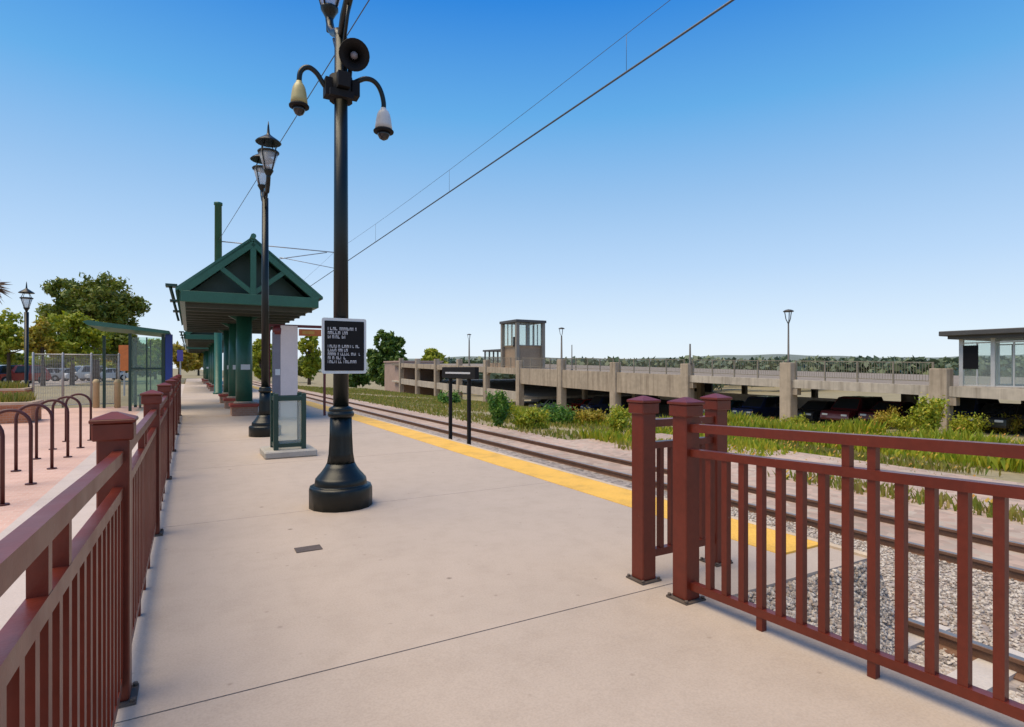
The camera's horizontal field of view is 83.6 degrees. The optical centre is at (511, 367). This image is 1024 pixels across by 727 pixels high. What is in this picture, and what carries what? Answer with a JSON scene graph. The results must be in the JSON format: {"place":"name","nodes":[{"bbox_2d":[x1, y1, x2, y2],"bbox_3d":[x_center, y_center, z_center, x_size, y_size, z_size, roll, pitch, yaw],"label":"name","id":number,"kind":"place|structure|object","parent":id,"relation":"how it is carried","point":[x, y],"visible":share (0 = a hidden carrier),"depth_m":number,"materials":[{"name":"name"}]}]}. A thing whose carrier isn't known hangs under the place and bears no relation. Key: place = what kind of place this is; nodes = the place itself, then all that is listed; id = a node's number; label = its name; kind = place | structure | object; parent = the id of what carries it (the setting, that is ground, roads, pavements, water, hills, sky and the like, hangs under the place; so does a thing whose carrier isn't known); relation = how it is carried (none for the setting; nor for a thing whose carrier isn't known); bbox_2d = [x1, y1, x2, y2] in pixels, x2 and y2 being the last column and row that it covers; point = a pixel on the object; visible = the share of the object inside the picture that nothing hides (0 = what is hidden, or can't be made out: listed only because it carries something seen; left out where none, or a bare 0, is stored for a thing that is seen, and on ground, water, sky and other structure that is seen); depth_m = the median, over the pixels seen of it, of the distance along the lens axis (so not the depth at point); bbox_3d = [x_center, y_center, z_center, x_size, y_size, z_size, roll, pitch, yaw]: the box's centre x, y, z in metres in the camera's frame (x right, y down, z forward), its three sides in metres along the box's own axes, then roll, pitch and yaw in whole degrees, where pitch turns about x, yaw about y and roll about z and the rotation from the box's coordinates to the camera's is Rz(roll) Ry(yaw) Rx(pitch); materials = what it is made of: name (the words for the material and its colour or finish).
{"place":"outdoors","nodes":[
{"label":"outdoors","id":0,"kind":"place"},
{"bbox_2d":[12,379,109,385],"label":"street","id":1,"kind":"structure","parent":0,"point":[49,383],"depth_m":57.97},
{"bbox_2d":[0,365,50,382],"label":"parked car","id":2,"kind":"object","parent":1,"relation":"on","point":[17,372],"visible":0.34,"depth_m":54.53,"materials":[{"name":"red paint"}]},
{"bbox_2d":[65,366,102,380],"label":"parked car","id":3,"kind":"object","parent":1,"relation":"on","point":[67,375],"visible":0.28,"depth_m":64.86,"materials":[{"name":"white paint"}]},
{"bbox_2d":[0,406,142,532],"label":"plaza paving","id":4,"kind":"structure","parent":0,"point":[21,497],"depth_m":9.65,"materials":[{"name":"concrete"}]},
{"bbox_2d":[0,425,9,505],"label":"bike rack","id":5,"kind":"object","parent":4,"relation":"on","point":[2,468],"visible":1,"depth_m":6.07,"materials":[{"name":"metal"}]},
{"bbox_2d":[0,380,31,393],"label":"planter","id":6,"kind":"object","parent":4,"relation":"on","point":[11,386],"visible":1,"depth_m":19.74,"materials":[{"name":"brick"}]},
{"bbox_2d":[0,409,36,484],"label":"bike rack","id":7,"kind":"object","parent":4,"relation":"on","point":[30,424],"visible":1,"depth_m":7.15,"materials":[{"name":"metal"}]},
{"bbox_2d":[0,391,43,423],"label":"planter","id":8,"kind":"object","parent":4,"relation":"on","point":[13,400],"visible":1,"depth_m":15.19,"materials":[{"name":"brick"}]},
{"bbox_2d":[10,403,56,471],"bbox_3d":[-6.812,0.977,8.169,0.520,0.955,0.120,0,0,-29],"label":"bike rack","id":9,"kind":"object","parent":4,"relation":"on","point":[51,436],"visible":0.95,"depth_m":8.16,"materials":[{"name":"metal"}]},
{"bbox_2d":[33,399,71,459],"bbox_3d":[-7.420,0.977,9.250,0.520,0.955,0.120,0,0,-29],"label":"bike rack","id":10,"kind":"object","parent":4,"relation":"on","point":[67,426],"visible":0.91,"depth_m":9.25,"materials":[{"name":"metal"}]},
{"bbox_2d":[49,396,84,449],"bbox_3d":[-8.033,0.977,10.339,0.520,0.955,0.120,0,0,-29],"label":"bike rack","id":11,"kind":"object","parent":4,"relation":"on","point":[80,417],"visible":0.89,"depth_m":10.42,"materials":[{"name":"metal"}]},
{"bbox_2d":[32,352,119,407],"bbox_3d":[-16.100,0.435,21.233,2.635,2.030,0.070,0,0,-29],"label":"fence","id":12,"kind":"object","parent":4,"relation":"on","point":[91,367],"visible":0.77,"depth_m":21.22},
{"bbox_2d":[62,393,91,441],"bbox_3d":[-8.646,0.977,11.428,0.520,0.955,0.120,0,0,-29],"label":"bike rack","id":13,"kind":"object","parent":4,"relation":"on","point":[84,395],"visible":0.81,"depth_m":11.46,"materials":[{"name":"metal"}]},
{"bbox_2d":[92,379,99,407],"bbox_3d":[-15.236,0.925,21.000,0.230,1.050,0.224,0,0,-29],"label":"bollard","id":14,"kind":"object","parent":4,"relation":"on","point":[96,393],"visible":1,"depth_m":20.92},
{"bbox_2d":[114,379,120,407],"bbox_3d":[-14.458,0.925,21.000,0.230,1.050,0.224,0,0,-29],"label":"bollard","id":15,"kind":"object","parent":4,"relation":"on","point":[117,393],"visible":1,"depth_m":20.92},
{"bbox_2d":[83,320,172,410],"bbox_3d":[-13.545,-0.050,20.490,2.490,3.000,3.400,0,0,-29],"label":"bus shelter","id":16,"kind":"object","parent":4,"relation":"on","point":[166,336],"visible":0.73,"depth_m":19.84,"materials":[{"name":"green paint"}]},
{"bbox_2d":[0,384,184,629],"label":"plaza path","id":17,"kind":"structure","parent":0,"point":[12,597],"depth_m":5.61,"materials":[{"name":"concrete"}]},
{"bbox_2d":[298,385,672,439],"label":"bank grass","id":18,"kind":"structure","parent":0,"point":[427,402],"depth_m":33.16,"materials":[{"name":"plant"}]},
{"bbox_2d":[115,233,866,723],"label":"platform","id":19,"kind":"structure","parent":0,"point":[231,602],"depth_m":4.59,"materials":[{"name":"concrete"}]},
{"bbox_2d":[0,374,181,726],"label":"railing","id":20,"kind":"object","parent":19,"relation":"on","point":[67,630],"visible":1,"depth_m":1.69,"materials":[{"name":"red paint"}]},
{"bbox_2d":[179,331,223,390],"bbox_3d":[-20.821,-1.050,39.770,3.780,5.000,13.980,0,0,-29],"label":"platform canopy","id":21,"kind":"object","parent":19,"relation":"on","point":[199,339],"visible":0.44,"depth_m":35.95,"materials":[{"name":"metal"}]},
{"bbox_2d":[182,343,222,383],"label":"platform canopy","id":22,"kind":"object","parent":19,"relation":"on","point":[205,351],"visible":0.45,"depth_m":52.71,"materials":[{"name":"metal"}]},
{"bbox_2d":[249,121,281,436],"bbox_3d":[-5.299,-1.815,12.303,0.650,6.530,1.650,0,0,-29],"label":"street lamp","id":23,"kind":"object","parent":19,"relation":"on","point":[259,426],"visible":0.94,"depth_m":12.23,"materials":[{"name":"black metal"}]},
{"bbox_2d":[213,202,333,393],"bbox_3d":[-13.787,-3.910,33.550,6.620,10.720,0.540,0,0,-29],"label":"catenary pole","id":24,"kind":"object","parent":19,"relation":"on","point":[218,336],"visible":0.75,"depth_m":31.91,"materials":[{"name":"metal"}]},
{"bbox_2d":[218,0,369,240],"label":"overhead wire","id":25,"kind":"object","parent":24,"relation":"attached to","point":[307,98],"visible":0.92,"depth_m":15.32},
{"bbox_2d":[305,0,669,278],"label":"overhead wire","id":26,"kind":"object","parent":24,"relation":"attached to","point":[527,110],"visible":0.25,"depth_m":14.54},
{"bbox_2d":[626,34,626,70],"bbox_3d":[2.322,-6.399,11.634,0.009,0.759,0.010,0,0,-29],"label":"wire dropper","id":27,"kind":"object","parent":26,"relation":"hanging from","point":[626,52],"visible":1,"depth_m":11.63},
{"bbox_2d":[311,0,733,285],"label":"overhead wire","id":28,"kind":"object","parent":27,"relation":"hanging from","point":[661,48],"visible":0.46,"depth_m":12.83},
{"bbox_2d":[272,325,297,419],"bbox_3d":[-6.460,0.120,16.331,0.760,2.660,0.320,0,0,-29],"label":"information pylon","id":29,"kind":"object","parent":19,"relation":"on","point":[284,359],"visible":0.89,"depth_m":16.24,"materials":[{"name":"metal"}]},
{"bbox_2d":[260,444,316,459],"bbox_3d":[-3.750,1.393,9.594,0.800,0.115,0.800,0,0,-29],"label":"concrete pad","id":30,"kind":"object","parent":19,"relation":"on","point":[267,452],"visible":0.98,"depth_m":9.30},
{"bbox_2d":[270,392,305,450],"bbox_3d":[-3.750,0.875,9.594,0.500,0.920,0.500,0,0,-29],"label":"display case","id":31,"kind":"object","parent":30,"relation":"on","point":[300,399],"visible":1,"depth_m":9.48,"materials":[{"name":"green paint"}]},
{"bbox_2d":[269,324,325,415],"bbox_3d":[-6.424,0.080,17.154,1.630,2.740,0.100,0,0,-29],"label":"portal sign","id":32,"kind":"object","parent":19,"relation":"on","point":[308,332],"visible":0.56,"depth_m":17.31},
{"bbox_2d":[294,544,322,552],"bbox_3d":[-1.631,1.446,4.590,0.200,0.007,0.130,0,0,-29],"label":"drain cover","id":33,"kind":"object","parent":19,"relation":"on","point":[307,548],"visible":1,"depth_m":4.58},
{"bbox_2d":[309,0,371,512],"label":"street lamp","id":34,"kind":"object","parent":19,"relation":"on","point":[341,484],"visible":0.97,"depth_m":5.99,"materials":[{"name":"black metal"}]},
{"bbox_2d":[289,64,324,115],"bbox_3d":[-2.075,-2.850,5.912,0.430,0.543,0.200,0,0,-29],"label":"security camera","id":35,"kind":"object","parent":34,"relation":"attached to","point":[298,105],"visible":0.91,"depth_m":5.82,"materials":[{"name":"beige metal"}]},
{"bbox_2d":[323,69,359,105],"bbox_3d":[-1.786,-2.940,6.029,0.350,0.260,0.320,0,0,-29],"label":"bracket box","id":36,"kind":"object","parent":34,"relation":"attached to","point":[341,84],"visible":0.96,"depth_m":5.94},
{"bbox_2d":[322,317,365,373],"bbox_3d":[-1.792,-0.230,6.050,0.455,0.575,0.211,0,0,-29],"label":"notice sign","id":37,"kind":"object","parent":34,"relation":"attached to","point":[343,345],"visible":1,"depth_m":5.96,"materials":[{"name":"metal"}]},
{"bbox_2d":[339,38,369,76],"bbox_3d":[-1.670,-3.225,6.056,0.310,0.443,0.295,0,24,-17],"label":"loudspeaker","id":38,"kind":"object","parent":34,"relation":"attached to","point":[354,55],"visible":0.99,"depth_m":5.94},
{"bbox_2d":[355,76,393,140],"bbox_3d":[-1.524,-2.827,6.222,0.485,0.657,0.220,0,0,-29],"label":"security camera","id":39,"kind":"object","parent":34,"relation":"attached to","point":[383,130],"visible":0.94,"depth_m":6.23,"materials":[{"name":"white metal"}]},
{"bbox_2d":[160,397,548,527],"bbox_3d":[-7.880,1.449,17.712,4.360,0.002,26.406,0,0,-29],"label":"control joint","id":40,"kind":"object","parent":19,"relation":"on","point":[308,460],"visible":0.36,"depth_m":7.07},
{"bbox_2d":[442,367,478,444],"bbox_3d":[-1.049,1.045,11.401,0.095,2.130,1.600,0,0,-29],"label":"station sign","id":41,"kind":"object","parent":19,"relation":"on","point":[467,373],"visible":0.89,"depth_m":11.08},
{"bbox_2d":[252,386,817,553],"bbox_3d":[-19.510,1.454,43.445,0.610,0.016,89.140,0,0,-29],"label":"platform edge strip","id":42,"kind":"object","parent":19,"relation":"on","point":[618,495],"visible":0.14,"depth_m":7.78,"materials":[{"name":"paint"}]},
{"bbox_2d":[252,385,866,557],"bbox_3d":[-19.182,1.452,43.423,0.070,0.017,89.500,0,0,-29],"label":"platform edge nosing","id":43,"kind":"object","parent":19,"relation":"on","point":[856,552],"depth_m":7.56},
{"bbox_2d":[626,393,732,585],"bbox_3d":[1.214,0.820,4.109,0.883,1.260,0.170,0,0,-29],"label":"railing","id":44,"kind":"object","parent":19,"relation":"on","point":[648,545],"visible":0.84,"depth_m":3.94,"materials":[{"name":"red paint"}]},
{"bbox_2d":[0,0,1023,369],"label":"sky","id":45,"kind":"structure","parent":0,"point":[855,168],"materials":[{"name":"blue"}]},
{"bbox_2d":[30,368,1023,482],"bbox_3d":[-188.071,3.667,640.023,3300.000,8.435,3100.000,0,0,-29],"label":"terrain","id":46,"kind":"structure","parent":0,"point":[1011,476],"depth_m":52.38,"materials":[{"name":"plant"}]},
{"bbox_2d":[0,352,23,364],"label":"bush","id":47,"kind":"object","parent":46,"relation":"on","point":[19,358],"visible":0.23,"depth_m":83.92,"materials":[{"name":"green plant"}]},
{"bbox_2d":[0,308,38,382],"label":"tree","id":48,"kind":"object","parent":46,"relation":"on","point":[9,341],"visible":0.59,"depth_m":51.45,"materials":[{"name":"green plant"}]},
{"bbox_2d":[18,282,34,386],"bbox_3d":[-18.639,-0.935,22.000,0.510,4.770,0.510,0,0,-29],"label":"street lamp","id":49,"kind":"object","parent":46,"relation":"on","point":[26,290],"visible":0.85,"depth_m":21.95,"materials":[{"name":"black metal"}]},
{"bbox_2d":[12,351,51,364],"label":"bush","id":50,"kind":"object","parent":46,"relation":"on","point":[49,361],"visible":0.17,"depth_m":86.35,"materials":[{"name":"green plant"}]},
{"bbox_2d":[20,316,60,384],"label":"tree","id":51,"kind":"object","parent":46,"relation":"on","point":[39,340],"visible":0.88,"depth_m":46.74,"materials":[{"name":"green plant"}]},
{"bbox_2d":[35,310,112,384],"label":"tree","id":52,"kind":"object","parent":46,"relation":"on","point":[85,337],"visible":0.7,"depth_m":49.74,"materials":[{"name":"green plant"}]},
{"bbox_2d":[34,271,151,378],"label":"tree","id":53,"kind":"object","parent":46,"relation":"on","point":[89,297],"visible":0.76,"depth_m":59.47,"materials":[{"name":"green plant"}]},
{"bbox_2d":[84,368,127,380],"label":"parked car","id":54,"kind":"object","parent":46,"relation":"on","point":[114,373],"visible":0.38,"depth_m":66.70,"materials":[{"name":"white paint"}]},
{"bbox_2d":[94,331,149,378],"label":"tree","id":55,"kind":"object","parent":46,"relation":"on","point":[118,339],"visible":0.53,"depth_m":53.46,"materials":[{"name":"green plant"}]},
{"bbox_2d":[119,345,127,395],"bbox_3d":[-20.297,0.125,29.990,0.520,2.650,0.080,0,0,-1],"label":"sign post","id":56,"kind":"object","parent":46,"relation":"on","point":[123,350],"visible":0.71,"depth_m":29.95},
{"bbox_2d":[137,338,160,378],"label":"tree","id":57,"kind":"object","parent":46,"relation":"on","point":[155,353],"visible":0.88,"depth_m":74.07,"materials":[{"name":"green plant"}]},
{"bbox_2d":[137,360,160,376],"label":"bush","id":58,"kind":"object","parent":46,"relation":"on","point":[142,373],"visible":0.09,"depth_m":94.22,"materials":[{"name":"green plant"}]},
{"bbox_2d":[173,340,197,373],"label":"tree","id":59,"kind":"object","parent":46,"relation":"on","point":[188,362],"visible":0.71,"depth_m":79.50,"materials":[{"name":"green plant"}]},
{"bbox_2d":[186,353,202,375],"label":"tree","id":60,"kind":"object","parent":46,"relation":"on","point":[199,362],"visible":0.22,"depth_m":111.07,"materials":[{"name":"green plant"}]},
{"bbox_2d":[252,338,271,380],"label":"tree","id":61,"kind":"object","parent":46,"relation":"on","point":[256,354],"visible":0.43,"depth_m":89.25,"materials":[{"name":"green plant"}]},
{"bbox_2d":[298,336,321,384],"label":"tree","id":62,"kind":"object","parent":46,"relation":"on","point":[312,363],"visible":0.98,"depth_m":59.76,"materials":[{"name":"green plant"}]},
{"bbox_2d":[349,369,370,387],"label":"bush","id":63,"kind":"object","parent":46,"relation":"on","point":[362,379],"visible":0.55,"depth_m":84.47,"materials":[{"name":"green plant"}]},
{"bbox_2d":[366,329,407,385],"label":"tree","id":64,"kind":"object","parent":46,"relation":"on","point":[389,347],"visible":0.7,"depth_m":147.35,"materials":[{"name":"green plant"}]},
{"bbox_2d":[383,361,443,395],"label":"block wall","id":65,"kind":"structure","parent":46,"relation":"on","point":[391,372],"depth_m":113.18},
{"bbox_2d":[420,348,447,363],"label":"tree","id":66,"kind":"object","parent":46,"relation":"on","point":[430,354],"visible":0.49,"depth_m":148.55,"materials":[{"name":"green plant"}]},
{"bbox_2d":[437,389,461,403],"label":"bush","id":67,"kind":"object","parent":46,"relation":"on","point":[443,397],"visible":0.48,"depth_m":39.89,"materials":[{"name":"green plant"}]},
{"bbox_2d":[485,389,512,425],"bbox_3d":[-0.512,1.512,21.061,0.911,1.590,1.078,0,0,17],"label":"bush","id":68,"kind":"object","parent":46,"relation":"on","point":[499,406],"visible":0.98,"depth_m":20.87,"materials":[{"name":"green plant"}]},
{"bbox_2d":[509,402,549,428],"bbox_3d":[0.592,1.844,21.424,1.686,1.068,1.096,0,0,-29],"label":"weed clump","id":69,"kind":"object","parent":46,"relation":"on","point":[532,417],"visible":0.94,"depth_m":21.23,"materials":[{"name":"green plant"}]},
{"bbox_2d":[529,399,556,408],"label":"parked car","id":70,"kind":"object","parent":46,"relation":"on","point":[545,401],"visible":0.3,"depth_m":71.88,"materials":[{"name":"silver paint"}]},
{"bbox_2d":[540,401,578,424],"bbox_3d":[1.905,1.964,24.657,1.731,1.150,1.732,0,0,-43],"label":"weed clump","id":71,"kind":"object","parent":46,"relation":"on","point":[560,413],"visible":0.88,"depth_m":24.52,"materials":[{"name":"green plant"}]},
{"bbox_2d":[566,399,591,411],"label":"parked car","id":72,"kind":"object","parent":46,"relation":"on","point":[578,402],"visible":0.27,"depth_m":65.08,"materials":[{"name":"red paint"}]},
{"bbox_2d":[574,405,607,423],"bbox_3d":[3.329,2.091,24.684,1.512,1.043,1.552,0,0,33],"label":"weed clump","id":73,"kind":"object","parent":46,"relation":"on","point":[586,415],"visible":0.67,"depth_m":24.45,"materials":[{"name":"green plant"}]},
{"bbox_2d":[580,396,624,412],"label":"parked car","id":74,"kind":"object","parent":46,"relation":"on","point":[599,402],"visible":0.47,"depth_m":61.99,"materials":[{"name":"blue paint"}]},
{"bbox_2d":[607,411,626,432],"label":"bush","id":75,"kind":"object","parent":46,"relation":"on","point":[619,422],"visible":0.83,"depth_m":20.82,"materials":[{"name":"green plant"}]},
{"bbox_2d":[607,402,631,425],"bbox_3d":[4.475,2.030,23.719,1.014,1.196,1.491,0,0,3],"label":"weed clump","id":76,"kind":"object","parent":46,"relation":"on","point":[625,412],"visible":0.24,"depth_m":23.53,"materials":[{"name":"green plant"}]},
{"bbox_2d":[222,377,1023,699],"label":"ballast bed","id":77,"kind":"object","parent":46,"relation":"on","point":[628,485],"visible":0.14,"depth_m":7.09,"materials":[{"name":"gravel"}]},
{"bbox_2d":[222,376,1023,581],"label":"railroad tracks","id":78,"kind":"object","parent":77,"relation":"on","point":[979,526],"visible":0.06,"depth_m":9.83,"materials":[{"name":"metal"}]},
{"bbox_2d":[749,560,894,647],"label":"ballast slope","id":79,"kind":"structure","parent":77,"relation":"on","point":[858,602],"depth_m":4.16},
{"bbox_2d":[664,495,1023,703],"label":"ballast stones","id":80,"kind":"object","parent":77,"relation":"on","point":[887,610],"visible":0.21,"depth_m":4.45,"materials":[{"name":"gravel"}]},
{"bbox_2d":[908,618,1023,691],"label":"concrete slab","id":81,"kind":"structure","parent":77,"relation":"on","point":[982,665],"depth_m":4.07,"materials":[{"name":"concrete"}]},
{"bbox_2d":[513,406,839,457],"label":"weeds","id":82,"kind":"object","parent":46,"relation":"on","point":[739,443],"visible":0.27,"depth_m":16.41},
{"bbox_2d":[392,357,1023,431],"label":"parking structure","id":83,"kind":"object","parent":46,"relation":"on","point":[564,383],"visible":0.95,"depth_m":51.43,"materials":[{"name":"concrete"}]},
{"bbox_2d":[483,319,545,367],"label":"stair tower","id":84,"kind":"structure","parent":83,"relation":"on","point":[517,350],"depth_m":77.11,"materials":[{"name":"concrete"}]},
{"bbox_2d":[783,309,793,362],"bbox_3d":[18.616,-2.155,38.590,0.680,3.610,0.680,0,0,-29],"label":"deck lamp","id":85,"kind":"object","parent":83,"relation":"on","point":[788,322],"visible":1,"depth_m":38.54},
{"bbox_2d":[939,327,1023,388],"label":"stair pavilion","id":86,"kind":"structure","parent":83,"relation":"on","point":[968,357],"depth_m":30.17,"materials":[{"name":"white"}]},
{"bbox_2d":[995,341,1023,386],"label":"window","id":87,"kind":"structure","parent":86,"relation":"in","point":[999,341],"depth_m":28.85,"materials":[{"name":"grey glass"}]},
{"bbox_2d":[442,355,1023,390],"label":"distant wood","id":88,"kind":"object","parent":46,"relation":"on","point":[984,366],"visible":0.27,"depth_m":166.07,"materials":[{"name":"plant"}]},
{"bbox_2d":[732,396,779,417],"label":"parked car","id":89,"kind":"object","parent":46,"relation":"on","point":[764,406],"visible":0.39,"depth_m":44.03,"materials":[{"name":"blue paint"}]},
{"bbox_2d":[778,412,813,424],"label":"weed clump","id":90,"kind":"object","parent":46,"relation":"on","point":[794,419],"visible":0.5,"depth_m":34.41,"materials":[{"name":"green plant"}]},
{"bbox_2d":[797,400,840,422],"bbox_3d":[21.642,3.029,40.249,4.524,1.445,1.780,0,0,-29],"label":"parked car","id":91,"kind":"object","parent":46,"relation":"on","point":[812,409],"visible":0.36,"depth_m":39.38,"materials":[{"name":"grey paint"}]},
{"bbox_2d":[618,439,1023,524],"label":"verge grass","id":92,"kind":"structure","parent":46,"relation":"on","point":[977,505],"depth_m":11.21,"materials":[{"name":"plant"}]},
{"bbox_2d":[659,410,1023,472],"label":"weeds","id":93,"kind":"object","parent":46,"relation":"on","point":[860,426],"visible":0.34,"depth_m":18.75,"materials":[{"name":"plant"}]},
{"bbox_2d":[820,396,883,423],"bbox_3d":[22.828,2.775,38.140,4.724,1.745,1.860,0,0,-29],"label":"parked car","id":94,"kind":"object","parent":46,"relation":"on","point":[847,407],"visible":0.54,"depth_m":37.38,"materials":[{"name":"red paint"}]},
{"bbox_2d":[869,405,902,428],"bbox_3d":[21.447,2.867,32.962,1.850,1.537,2.137,0,0,23],"label":"weed clump","id":95,"kind":"object","parent":46,"relation":"on","point":[879,417],"visible":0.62,"depth_m":32.70,"materials":[{"name":"green plant"}]},
{"bbox_2d":[858,401,917,425],"bbox_3d":[24.109,2.828,36.272,4.524,1.445,1.780,0,0,-29],"label":"parked car","id":96,"kind":"object","parent":46,"relation":"on","point":[885,406],"visible":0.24,"depth_m":35.70,"materials":[{"name":"red paint"}]},
{"bbox_2d":[886,412,914,431],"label":"weed clump","id":97,"kind":"object","parent":46,"relation":"on","point":[903,423],"visible":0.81,"depth_m":30.79,"materials":[{"name":"green plant"}]},
{"bbox_2d":[907,392,949,432],"bbox_3d":[19.603,2.305,27.089,1.897,2.304,1.752,0,0,-29],"label":"bush","id":98,"kind":"object","parent":46,"relation":"on","point":[924,415],"visible":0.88,"depth_m":26.78,"materials":[{"name":"green plant"}]},
{"bbox_2d":[945,410,992,433],"bbox_3d":[23.265,2.832,29.560,2.108,1.311,2.286,0,0,-29],"label":"weed clump","id":99,"kind":"object","parent":46,"relation":"on","point":[968,424],"visible":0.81,"depth_m":29.30,"materials":[{"name":"green plant"}]},
{"bbox_2d":[953,397,999,418],"bbox_3d":[25.639,2.498,32.331,4.724,1.745,1.860,0,0,-29],"label":"parked car","id":100,"kind":"object","parent":46,"relation":"on","point":[969,406],"visible":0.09,"depth_m":31.48,"materials":[{"name":"blue paint"}]},
{"bbox_2d":[968,403,1023,432],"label":"parked car","id":101,"kind":"object","parent":46,"relation":"on","point":[993,411],"visible":0.69,"depth_m":29.99,"materials":[{"name":"grey paint"}]},
{"bbox_2d":[986,412,1023,433],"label":"weed clump","id":102,"kind":"object","parent":46,"relation":"on","point":[1015,424],"visible":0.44,"depth_m":29.39,"materials":[{"name":"green plant"}]},
{"bbox_2d":[114,584,1023,726],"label":"walkway","id":103,"kind":"structure","parent":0,"point":[655,657],"depth_m":2.57,"materials":[{"name":"concrete"}]},
{"bbox_2d":[666,397,1023,721],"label":"railing","id":104,"kind":"object","parent":103,"relation":"on","point":[686,413],"visible":1,"depth_m":2.69,"materials":[{"name":"red paint"}]},
{"bbox_2d":[319,354,1023,371],"bbox_3d":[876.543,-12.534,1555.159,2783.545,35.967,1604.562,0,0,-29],"label":"hills","id":105,"kind":"structure","parent":0,"point":[767,356],"depth_m":1200.77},
{"bbox_2d":[570,433,1023,526],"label":"gravel path","id":106,"kind":"structure","parent":0,"point":[800,456],"depth_m":11.74,"materials":[{"name":"gravel"}]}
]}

